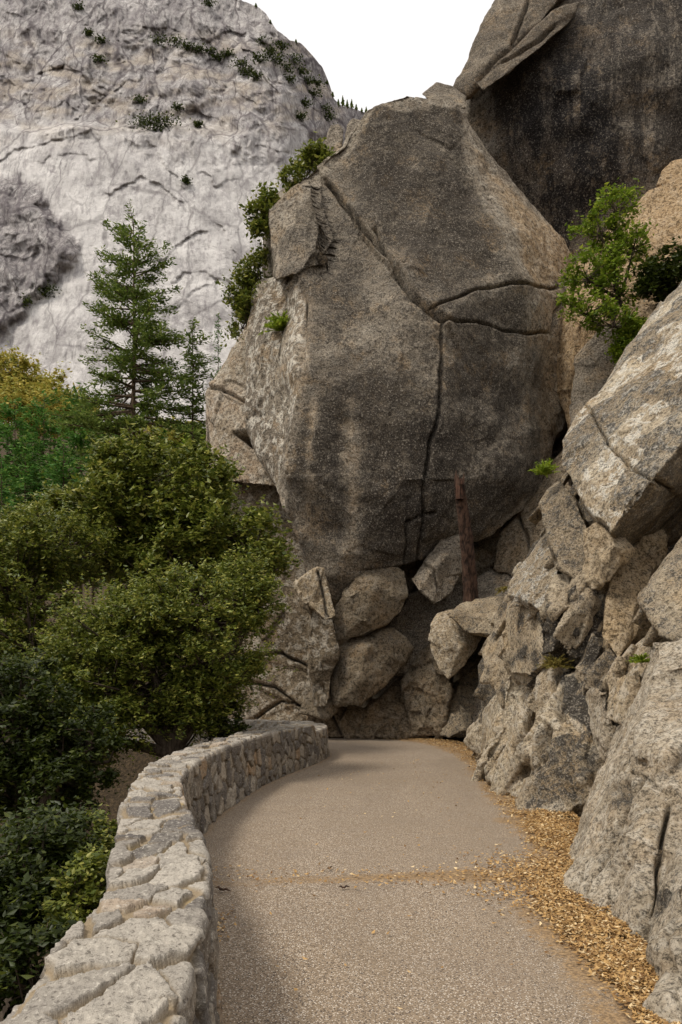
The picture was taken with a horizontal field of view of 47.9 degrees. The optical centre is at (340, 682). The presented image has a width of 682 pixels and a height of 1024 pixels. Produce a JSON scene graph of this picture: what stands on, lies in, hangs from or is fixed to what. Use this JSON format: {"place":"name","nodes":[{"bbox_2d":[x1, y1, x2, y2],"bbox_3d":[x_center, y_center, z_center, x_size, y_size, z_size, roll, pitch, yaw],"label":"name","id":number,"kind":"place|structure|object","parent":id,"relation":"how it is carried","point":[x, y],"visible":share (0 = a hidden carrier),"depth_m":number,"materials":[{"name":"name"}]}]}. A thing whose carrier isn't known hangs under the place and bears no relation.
{"place":"outdoors","nodes":[
{"label":"outdoors","id":0,"kind":"place"},
{"bbox_2d":[0,0,364,427],"bbox_3d":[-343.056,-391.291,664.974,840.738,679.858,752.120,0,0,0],"label":"mountain","id":1,"kind":"structure","parent":0,"point":[78,163],"depth_m":399.23,"materials":[{"name":"stone"}]},
{"bbox_2d":[26,280,61,299],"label":"shrub","id":2,"kind":"object","parent":1,"relation":"on","point":[45,291],"visible":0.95,"depth_m":362.39,"materials":[{"name":"green plant"}]},
{"bbox_2d":[90,53,108,63],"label":"shrub","id":3,"kind":"object","parent":1,"relation":"on","point":[98,58],"visible":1,"depth_m":433.01,"materials":[{"name":"green plant"}]},
{"bbox_2d":[131,93,150,103],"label":"shrub","id":4,"kind":"object","parent":1,"relation":"on","point":[141,100],"visible":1,"depth_m":418.47,"materials":[{"name":"green plant"}]},
{"bbox_2d":[115,103,190,131],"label":"shrub","id":5,"kind":"object","parent":1,"relation":"on","point":[158,122],"visible":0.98,"depth_m":402.97,"materials":[{"name":"green plant"}]},
{"bbox_2d":[145,32,171,47],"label":"shrub","id":6,"kind":"object","parent":1,"relation":"on","point":[157,40],"visible":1,"depth_m":442.76,"materials":[{"name":"green plant"}]},
{"bbox_2d":[164,33,187,45],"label":"shrub","id":7,"kind":"object","parent":1,"relation":"on","point":[175,40],"visible":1,"depth_m":442.17,"materials":[{"name":"green plant"}]},
{"bbox_2d":[177,38,194,50],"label":"shrub","id":8,"kind":"object","parent":1,"relation":"on","point":[187,46],"visible":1,"depth_m":441.11,"materials":[{"name":"green plant"}]},
{"bbox_2d":[191,40,210,53],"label":"shrub","id":9,"kind":"object","parent":1,"relation":"on","point":[199,48],"visible":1,"depth_m":442.09,"materials":[{"name":"green plant"}]},
{"bbox_2d":[228,56,254,69],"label":"shrub","id":10,"kind":"object","parent":1,"relation":"on","point":[242,63],"visible":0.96,"depth_m":433.57,"materials":[{"name":"green plant"}]},
{"bbox_2d":[238,65,256,75],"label":"shrub","id":11,"kind":"object","parent":1,"relation":"on","point":[242,70],"visible":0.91,"depth_m":431.82,"materials":[{"name":"green plant"}]},
{"bbox_2d":[248,70,269,80],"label":"shrub","id":12,"kind":"object","parent":1,"relation":"on","point":[255,74],"visible":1,"depth_m":427.49,"materials":[{"name":"green plant"}]},
{"bbox_2d":[250,51,271,64],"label":"shrub","id":13,"kind":"object","parent":1,"relation":"on","point":[256,57],"visible":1,"depth_m":432.03,"materials":[{"name":"green plant"}]},
{"bbox_2d":[261,44,281,58],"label":"shrub","id":14,"kind":"object","parent":1,"relation":"on","point":[270,52],"visible":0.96,"depth_m":439.60,"materials":[{"name":"green plant"}]},
{"bbox_2d":[269,53,292,67],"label":"shrub","id":15,"kind":"object","parent":1,"relation":"on","point":[275,59],"visible":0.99,"depth_m":439.87,"materials":[{"name":"green plant"}]},
{"bbox_2d":[272,40,291,50],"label":"shrub","id":16,"kind":"object","parent":1,"relation":"on","point":[281,44],"visible":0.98,"depth_m":445.06,"materials":[{"name":"green plant"}]},
{"bbox_2d":[308,86,324,96],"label":"shrub","id":17,"kind":"object","parent":1,"relation":"on","point":[314,93],"visible":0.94,"depth_m":466.59,"materials":[{"name":"green plant"}]},
{"bbox_2d":[0,424,625,973],"bbox_3d":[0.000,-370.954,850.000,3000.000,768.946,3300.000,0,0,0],"label":"terrain","id":18,"kind":"structure","parent":0,"point":[114,800],"depth_m":19.82,"materials":[{"name":"soil"}]},
{"bbox_2d":[0,459,19,521],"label":"conifer","id":19,"kind":"object","parent":18,"relation":"on","point":[4,493],"visible":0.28,"depth_m":49.98,"materials":[{"name":"green plant"}]},
{"bbox_2d":[0,341,31,571],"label":"golden tree","id":20,"kind":"object","parent":18,"relation":"on","point":[8,359],"visible":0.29,"depth_m":93.90,"materials":[{"name":"yellow plant"}]},
{"bbox_2d":[0,371,35,481],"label":"golden tree","id":21,"kind":"object","parent":18,"relation":"on","point":[5,390],"visible":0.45,"depth_m":86.84,"materials":[{"name":"yellow plant"}]},
{"bbox_2d":[0,438,46,620],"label":"conifer","id":22,"kind":"object","parent":18,"relation":"on","point":[30,472],"visible":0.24,"depth_m":54.74,"materials":[{"name":"green plant"}]},
{"bbox_2d":[8,352,49,576],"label":"golden tree","id":23,"kind":"object","parent":18,"relation":"on","point":[38,377],"visible":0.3,"depth_m":94.63,"materials":[{"name":"yellow plant"}]},
{"bbox_2d":[0,395,62,614],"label":"conifer","id":24,"kind":"object","parent":18,"relation":"on","point":[6,428],"visible":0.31,"depth_m":61.36,"materials":[{"name":"green plant"}]},
{"bbox_2d":[9,380,66,597],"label":"golden tree","id":25,"kind":"object","parent":18,"relation":"on","point":[52,409],"visible":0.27,"depth_m":87.13,"materials":[{"name":"green plant"}]},
{"bbox_2d":[0,388,79,633],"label":"conifer","id":26,"kind":"object","parent":18,"relation":"on","point":[40,410],"visible":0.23,"depth_m":65.63,"materials":[{"name":"green plant"}]},
{"bbox_2d":[27,361,72,474],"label":"golden tree","id":27,"kind":"object","parent":18,"relation":"on","point":[51,380],"visible":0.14,"depth_m":90.47,"materials":[{"name":"yellow plant"}]},
{"bbox_2d":[0,786,114,1019],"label":"shrub","id":28,"kind":"object","parent":18,"relation":"on","point":[42,843],"visible":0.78,"depth_m":5.29,"materials":[{"name":"green plant"}]},
{"bbox_2d":[36,441,82,638],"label":"conifer","id":29,"kind":"object","parent":18,"relation":"on","point":[58,472],"visible":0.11,"depth_m":49.70,"materials":[{"name":"green plant"}]},
{"bbox_2d":[0,481,123,825],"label":"oak tree","id":30,"kind":"object","parent":18,"relation":"on","point":[31,543],"visible":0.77,"depth_m":14.64,"materials":[{"name":"green plant"}]},
{"bbox_2d":[27,382,100,619],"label":"conifer","id":31,"kind":"object","parent":18,"relation":"on","point":[74,438],"visible":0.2,"depth_m":55.06,"materials":[{"name":"green plant"}]},
{"bbox_2d":[0,646,136,1021],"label":"oak tree","id":32,"kind":"object","parent":18,"relation":"on","point":[46,757],"visible":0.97,"depth_m":10.04,"materials":[{"name":"green plant"}]},
{"bbox_2d":[32,803,117,947],"bbox_3d":[-1.912,1.462,5.764,0.712,0.912,1.616,0,0,0],"label":"shrub","id":33,"kind":"object","parent":18,"relation":"on","point":[89,875],"visible":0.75,"depth_m":5.39,"materials":[{"name":"green plant"}]},
{"bbox_2d":[54,382,101,589],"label":"golden tree","id":34,"kind":"object","parent":18,"relation":"on","point":[62,399],"visible":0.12,"depth_m":89.26,"materials":[{"name":"green plant"}]},
{"bbox_2d":[75,449,127,608],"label":"conifer","id":35,"kind":"object","parent":18,"relation":"on","point":[98,586],"visible":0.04,"depth_m":45.96,"materials":[{"name":"green plant"}]},
{"bbox_2d":[44,198,202,655],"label":"pine tree","id":36,"kind":"object","parent":18,"relation":"on","point":[127,293],"visible":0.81,"depth_m":44.27,"materials":[{"name":"green plant"}]},
{"bbox_2d":[0,694,251,833],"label":"shrub","id":37,"kind":"object","parent":18,"relation":"on","point":[242,727],"visible":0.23,"depth_m":12.83,"materials":[{"name":"green plant"}]},
{"bbox_2d":[9,535,298,789],"bbox_3d":[-3.095,0.612,13.029,4.783,6.282,3.701,0,0,0],"label":"oak tree","id":38,"kind":"object","parent":18,"relation":"on","point":[153,626],"visible":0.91,"depth_m":12.40,"materials":[{"name":"green plant"}]},
{"bbox_2d":[19,419,302,680],"bbox_3d":[-4.193,-0.218,17.464,6.760,11.284,4.594,0,0,0],"label":"oak tree","id":39,"kind":"object","parent":18,"relation":"on","point":[133,496],"visible":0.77,"depth_m":16.45,"materials":[{"name":"green plant"}]},
{"bbox_2d":[0,718,329,1023],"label":"stone wall","id":40,"kind":"structure","parent":18,"relation":"on","point":[140,945],"depth_m":2.97,"materials":[{"name":"stone"}]},
{"bbox_2d":[145,416,199,452],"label":"golden tree","id":41,"kind":"object","parent":18,"relation":"on","point":[172,436],"visible":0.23,"depth_m":78.35,"materials":[{"name":"green plant"}]},
{"bbox_2d":[166,317,217,460],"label":"pine tree","id":42,"kind":"object","parent":18,"relation":"on","point":[196,363],"visible":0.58,"depth_m":47.85,"materials":[{"name":"green plant"}]},
{"bbox_2d":[210,313,223,372],"bbox_3d":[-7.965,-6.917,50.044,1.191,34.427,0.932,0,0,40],"label":"pine tree","id":43,"kind":"object","parent":18,"relation":"on","point":[218,362],"visible":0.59,"depth_m":50.00,"materials":[{"name":"green plant"}]},
{"bbox_2d":[204,481,310,720],"bbox_3d":[-2.733,-2.536,27.027,5.021,9.011,6.681,0,0,0],"label":"rock shelf","id":44,"kind":"object","parent":18,"relation":"on","point":[289,689],"visible":0.15,"depth_m":24.32,"materials":[{"name":"stone"}]},
{"bbox_2d":[205,327,275,485],"bbox_3d":[-3.382,-10.383,26.845,2.716,8.632,6.351,0,0,-7],"label":"rock shelf","id":45,"kind":"object","parent":44,"relation":"on","point":[225,395],"visible":0.3,"depth_m":25.04,"materials":[{"name":"stone"}]},
{"bbox_2d":[354,676,413,738],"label":"bedrock","id":46,"kind":"structure","parent":18,"relation":"on","point":[385,716],"depth_m":21.93,"materials":[{"name":"stone"}]},
{"bbox_2d":[330,627,413,706],"bbox_3d":[0.875,-0.454,21.957,2.370,2.272,2.778,0,0,0],"label":"boulder wedge","id":47,"kind":"object","parent":46,"relation":"on","point":[368,665],"visible":0.97,"depth_m":21.07,"materials":[{"name":"stone"}]},
{"bbox_2d":[332,567,407,640],"bbox_3d":[0.761,-2.277,21.972,2.220,2.244,2.379,0,0,0],"label":"boulder wedge","id":48,"kind":"object","parent":47,"relation":"on","point":[377,601],"visible":0.83,"depth_m":21.06,"materials":[{"name":"stone"}]},
{"bbox_2d":[342,586,358,596],"bbox_3d":[0.582,-2.830,21.611,1.125,0.978,1.292,0,0,0],"label":"boulder wedge","id":49,"kind":"object","parent":48,"relation":"on","point":[348,593],"visible":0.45,"depth_m":21.17,"materials":[{"name":"stone"}]},
{"bbox_2d":[386,583,462,675],"bbox_3d":[2.362,-1.528,23.311,2.674,2.946,2.499,0,0,0],"label":"boulder wedge","id":50,"kind":"object","parent":46,"relation":"on","point":[412,620],"visible":0.37,"depth_m":22.47,"materials":[{"name":"stone"}]},
{"bbox_2d":[412,534,461,603],"bbox_3d":[2.907,-3.266,22.347,1.875,2.261,2.602,0,0,0],"label":"boulder wedge","id":51,"kind":"object","parent":50,"relation":"on","point":[437,576],"visible":0.8,"depth_m":21.35,"materials":[{"name":"stone"}]},
{"bbox_2d":[308,529,500,707],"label":"bedrock","id":52,"kind":"structure","parent":18,"relation":"on","point":[484,549],"depth_m":23.77,"materials":[{"name":"stone"}]},
{"bbox_2d":[459,570,511,603],"bbox_3d":[5.288,-2.781,23.129,3.434,2.923,5.854,0,0,14],"label":"rock ledge","id":53,"kind":"object","parent":52,"relation":"on","point":[490,582],"visible":0.12,"depth_m":22.69,"materials":[{"name":"stone"}]},
{"bbox_2d":[244,96,573,605],"bbox_3d":[2.622,-11.422,26.026,11.748,18.382,10.948,0,0,0],"label":"boulder","id":54,"kind":"object","parent":18,"relation":"on","point":[400,370],"visible":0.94,"depth_m":21.96,"materials":[{"name":"stone"}]},
{"bbox_2d":[214,242,271,346],"bbox_3d":[-3.003,-12.315,24.325,1.881,3.145,1.775,0,0,0],"label":"shrub","id":55,"kind":"object","parent":54,"relation":"on","point":[246,278],"visible":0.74,"depth_m":24.10,"materials":[{"name":"green plant"}]},
{"bbox_2d":[257,310,289,335],"bbox_3d":[-1.739,-10.468,22.401,1.284,0.692,1.475,0,0,32],"label":"fern","id":56,"kind":"object","parent":54,"relation":"on","point":[278,323],"visible":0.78,"depth_m":22.21,"materials":[{"name":"green plant"}]},
{"bbox_2d":[238,131,335,242],"bbox_3d":[-1.643,-15.281,23.804,3.083,3.345,1.425,0,0,0],"label":"shrub","id":57,"kind":"object","parent":54,"relation":"on","point":[313,156],"visible":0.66,"depth_m":23.63,"materials":[{"name":"green plant"}]},
{"bbox_2d":[324,124,342,151],"bbox_3d":[-0.238,-17.403,24.662,0.626,1.766,1.254,0,0,0],"label":"rock pinnacle","id":58,"kind":"object","parent":54,"relation":"on","point":[334,137],"visible":0.62,"depth_m":24.26,"materials":[{"name":"stone"}]},
{"bbox_2d":[345,118,359,138],"bbox_3d":[0.440,-17.746,24.750,0.639,1.805,1.450,0,0,0],"label":"rock pinnacle","id":59,"kind":"object","parent":54,"relation":"on","point":[352,123],"visible":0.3,"depth_m":24.54,"materials":[{"name":"stone"}]},
{"bbox_2d":[422,82,465,108],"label":"rock","id":60,"kind":"object","parent":54,"relation":"on","point":[437,91],"visible":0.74,"depth_m":25.01,"materials":[{"name":"stone"}]},
{"bbox_2d":[400,643,453,739],"bbox_3d":[2.462,0.232,22.599,1.532,2.809,2.618,0,0,0],"label":"rock","id":61,"kind":"object","parent":18,"relation":"on","point":[427,689],"visible":0.81,"depth_m":21.54,"materials":[{"name":"stone"}]},
{"bbox_2d":[428,608,481,678],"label":"boulder","id":62,"kind":"object","parent":18,"relation":"on","point":[453,645],"visible":0.82,"depth_m":20.25,"materials":[{"name":"stone"}]},
{"bbox_2d":[447,596,504,636],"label":"stone","id":63,"kind":"object","parent":62,"relation":"on","point":[475,617],"visible":0.64,"depth_m":19.73,"materials":[{"name":"stone"}]},
{"bbox_2d":[454,471,478,601],"bbox_3d":[3.230,-3.500,19.989,0.514,3.736,1.488,0,0,29],"label":"wooden post","id":64,"kind":"object","parent":63,"relation":"on","point":[470,582],"visible":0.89,"depth_m":19.78,"materials":[{"name":"brown wood"}]},
{"bbox_2d":[433,658,480,737],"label":"boulder","id":65,"kind":"object","parent":18,"relation":"on","point":[464,681],"visible":0.52,"depth_m":21.63,"materials":[{"name":"stone"}]},
{"bbox_2d":[476,430,572,542],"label":"bedrock","id":66,"kind":"structure","parent":18,"relation":"on","point":[557,449],"depth_m":25.63,"materials":[{"name":"stone"}]},
{"bbox_2d":[493,450,571,576],"bbox_3d":[5.942,-5.166,23.874,2.367,4.428,3.929,0,0,12],"label":"rock slab","id":67,"kind":"object","parent":66,"relation":"on","point":[519,535],"visible":0.43,"depth_m":22.96,"materials":[{"name":"stone"}]},
{"bbox_2d":[569,324,621,425],"bbox_3d":[8.005,-9.173,23.031,2.146,4.032,3.169,0,0,19],"label":"rock","id":68,"kind":"object","parent":66,"relation":"on","point":[593,366],"visible":0.34,"depth_m":22.21,"materials":[{"name":"stone"}]},
{"bbox_2d":[555,176,657,338],"bbox_3d":[7.210,-11.409,21.145,2.886,4.886,2.261,0,0,0],"label":"shrub","id":69,"kind":"object","parent":66,"relation":"on","point":[609,272],"visible":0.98,"depth_m":20.88,"materials":[{"name":"green plant"}]},
{"bbox_2d":[604,342,625,366],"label":"shrub","id":70,"kind":"object","parent":66,"relation":"on","point":[617,352],"visible":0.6,"depth_m":20.86,"materials":[{"name":"green plant"}]},
{"bbox_2d":[556,178,681,428],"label":"rock slab","id":71,"kind":"object","parent":66,"relation":"on","point":[662,205],"visible":0.16,"depth_m":23.45,"materials":[{"name":"stone"}]},
{"bbox_2d":[656,159,681,186],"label":"rock","id":72,"kind":"object","parent":71,"relation":"on","point":[671,171],"visible":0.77,"depth_m":24.13,"materials":[{"name":"stone"}]},
{"bbox_2d":[601,316,646,353],"bbox_3d":[7.884,-9.539,20.903,1.584,1.160,1.406,0,0,0],"label":"shrub","id":73,"kind":"object","parent":66,"relation":"on","point":[622,335],"visible":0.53,"depth_m":20.70,"materials":[{"name":"green plant"}]},
{"bbox_2d":[644,304,656,317],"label":"rock","id":74,"kind":"object","parent":66,"relation":"on","point":[650,309],"visible":0.39,"depth_m":20.67,"materials":[{"name":"stone"}]},
{"bbox_2d":[627,236,681,307],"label":"shrub","id":75,"kind":"object","parent":66,"relation":"on","point":[658,280],"visible":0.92,"depth_m":20.31,"materials":[{"name":"green plant"}]},
{"bbox_2d":[463,657,619,816],"bbox_3d":[3.250,0.873,15.866,2.748,3.556,13.195,0,0,0],"label":"rock buttress","id":76,"kind":"object","parent":18,"relation":"on","point":[535,748],"visible":0.63,"depth_m":10.16,"materials":[{"name":"stone"}]},
{"bbox_2d":[473,681,480,721],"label":"rock","id":77,"kind":"object","parent":76,"relation":"on","point":[477,708],"visible":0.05,"depth_m":20.82,"materials":[{"name":"stone"}]},
{"bbox_2d":[478,595,509,707],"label":"rock","id":78,"kind":"object","parent":76,"relation":"on","point":[494,674],"visible":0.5,"depth_m":13.33,"materials":[{"name":"stone"}]},
{"bbox_2d":[494,599,545,691],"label":"rock","id":79,"kind":"object","parent":76,"relation":"on","point":[520,654],"visible":0.8,"depth_m":11.83,"materials":[{"name":"stone"}]},
{"bbox_2d":[505,533,562,620],"bbox_3d":[3.185,-1.749,12.483,1.007,1.655,3.179,0,0,12],"label":"rock","id":80,"kind":"object","parent":79,"relation":"on","point":[529,582],"visible":0.66,"depth_m":11.64,"materials":[{"name":"stone"}]},
{"bbox_2d":[526,472,608,604],"bbox_3d":[3.431,-2.203,11.688,1.113,2.316,2.844,0,0,0],"label":"rock","id":81,"kind":"object","parent":80,"relation":"on","point":[559,511],"visible":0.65,"depth_m":10.89,"materials":[{"name":"stone"}]},
{"bbox_2d":[581,520,634,589],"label":"rock","id":82,"kind":"object","parent":81,"relation":"on","point":[607,555],"visible":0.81,"depth_m":10.03,"materials":[{"name":"stone"}]},
{"bbox_2d":[537,654,575,668],"bbox_3d":[2.929,-0.286,10.498,0.526,0.249,0.591,0,0,-35],"label":"grass tuft","id":83,"kind":"object","parent":76,"relation":"on","point":[555,663],"visible":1,"depth_m":10.46,"materials":[{"name":"green plant"}]},
{"bbox_2d":[541,585,603,664],"bbox_3d":[3.426,-0.689,11.155,0.995,1.241,1.971,0,0,15],"label":"rock","id":84,"kind":"object","parent":76,"relation":"on","point":[553,646],"visible":0.38,"depth_m":10.39,"materials":[{"name":"stone"}]},
{"bbox_2d":[539,570,601,653],"bbox_3d":[3.167,-1.008,10.933,0.784,1.234,1.750,0,0,0],"label":"rock","id":85,"kind":"object","parent":84,"relation":"on","point":[581,611],"visible":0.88,"depth_m":10.24,"materials":[{"name":"stone"}]},
{"bbox_2d":[571,618,606,682],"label":"rock","id":86,"kind":"object","parent":76,"relation":"on","point":[594,650],"visible":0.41,"depth_m":10.14,"materials":[{"name":"stone"}]},
{"bbox_2d":[561,648,621,713],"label":"stone","id":87,"kind":"object","parent":76,"relation":"on","point":[597,670],"visible":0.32,"depth_m":9.81,"materials":[{"name":"stone"}]},
{"bbox_2d":[602,528,667,656],"bbox_3d":[4.200,-1.206,10.979,1.031,2.297,2.644,0,0,23],"label":"rock","id":88,"kind":"object","parent":76,"relation":"on","point":[621,631],"visible":0.56,"depth_m":10.16,"materials":[{"name":"stone"}]},
{"bbox_2d":[561,281,681,547],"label":"rock slab","id":89,"kind":"object","parent":88,"relation":"on","point":[621,459],"visible":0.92,"depth_m":10.40,"materials":[{"name":"stone"}]},
{"bbox_2d":[528,458,559,476],"bbox_3d":[2.979,-3.146,11.215,0.511,0.267,0.411,0,0,0],"label":"plant","id":90,"kind":"object","parent":89,"relation":"on","point":[546,469],"visible":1,"depth_m":11.15,"materials":[{"name":"green plant"}]},
{"bbox_2d":[602,637,670,724],"bbox_3d":[3.781,-0.106,9.734,0.848,1.267,2.620,0,0,26],"label":"rock ledge","id":91,"kind":"object","parent":76,"relation":"on","point":[621,684],"visible":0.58,"depth_m":8.97,"materials":[{"name":"stone"}]},
{"bbox_2d":[472,483,676,722],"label":"bedrock","id":92,"kind":"structure","parent":18,"relation":"on","point":[484,693],"depth_m":15.30,"materials":[{"name":"stone"}]},
{"bbox_2d":[563,638,681,944],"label":"boulder","id":93,"kind":"object","parent":18,"relation":"on","point":[626,842],"visible":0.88,"depth_m":5.92,"materials":[{"name":"stone"}]},
{"bbox_2d":[627,652,649,663],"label":"grass tuft","id":94,"kind":"object","parent":93,"relation":"on","point":[639,659],"visible":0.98,"depth_m":8.67,"materials":[{"name":"green plant"}]},
{"bbox_2d":[632,537,681,646],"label":"rock","id":95,"kind":"object","parent":93,"relation":"on","point":[658,615],"visible":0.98,"depth_m":8.48,"materials":[{"name":"stone"}]},
{"bbox_2d":[641,843,681,1023],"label":"boulder","id":96,"kind":"object","parent":18,"relation":"on","point":[664,960],"visible":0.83,"depth_m":4.17,"materials":[{"name":"stone"}]},
{"bbox_2d":[242,0,493,111],"label":"sky","id":97,"kind":"structure","parent":0,"point":[370,53],"materials":[{"name":"white"}]},
{"bbox_2d":[203,737,651,1023],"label":"path","id":98,"kind":"structure","parent":0,"point":[330,927],"depth_m":5.47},
{"bbox_2d":[306,705,364,738],"bbox_3d":[-0.134,1.165,22.767,1.854,1.060,1.740,0,0,0],"label":"boulder wedge","id":99,"kind":"object","parent":98,"relation":"on","point":[344,721],"visible":0.53,"depth_m":22.13,"materials":[{"name":"stone"}]},
{"bbox_2d":[299,691,338,720],"bbox_3d":[-0.603,0.508,21.997,1.186,1.094,1.712,0,0,0],"label":"boulder wedge","id":100,"kind":"object","parent":99,"relation":"on","point":[328,711],"visible":0.56,"depth_m":21.31,"materials":[{"name":"stone"}]},
{"bbox_2d":[307,607,339,705],"bbox_3d":[-0.501,-0.726,21.288,0.931,2.754,1.234,0,0,0],"label":"rock strut","id":101,"kind":"object","parent":100,"relation":"on","point":[323,655],"visible":0.98,"depth_m":20.87,"materials":[{"name":"stone"}]},
{"bbox_2d":[293,566,334,621],"bbox_3d":[-0.738,-2.417,21.268,1.161,1.520,1.044,0,0,0],"label":"rock strut","id":102,"kind":"object","parent":101,"relation":"on","point":[311,588],"visible":0.99,"depth_m":20.88,"materials":[{"name":"stone"}]},
{"bbox_2d":[213,737,680,1023],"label":"leaf litter","id":103,"kind":"object","parent":98,"relation":"on","point":[604,953],"visible":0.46,"depth_m":5.29,"materials":[{"name":"plant"}]},
{"bbox_2d":[462,0,681,264],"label":"cliff","id":104,"kind":"structure","parent":0,"point":[575,113],"depth_m":25.93,"materials":[{"name":"stone"}]},
{"bbox_2d":[453,0,560,99],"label":"rock slab","id":105,"kind":"object","parent":104,"relation":"on","point":[506,27],"visible":0.84,"depth_m":26.04,"materials":[{"name":"stone"}]},
{"bbox_2d":[476,2,578,90],"bbox_3d":[6.338,-21.700,26.195,3.686,4.312,2.167,0,0,0],"label":"rock slab","id":106,"kind":"object","parent":104,"relation":"on","point":[552,23],"visible":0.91,"depth_m":25.36,"materials":[{"name":"stone"}]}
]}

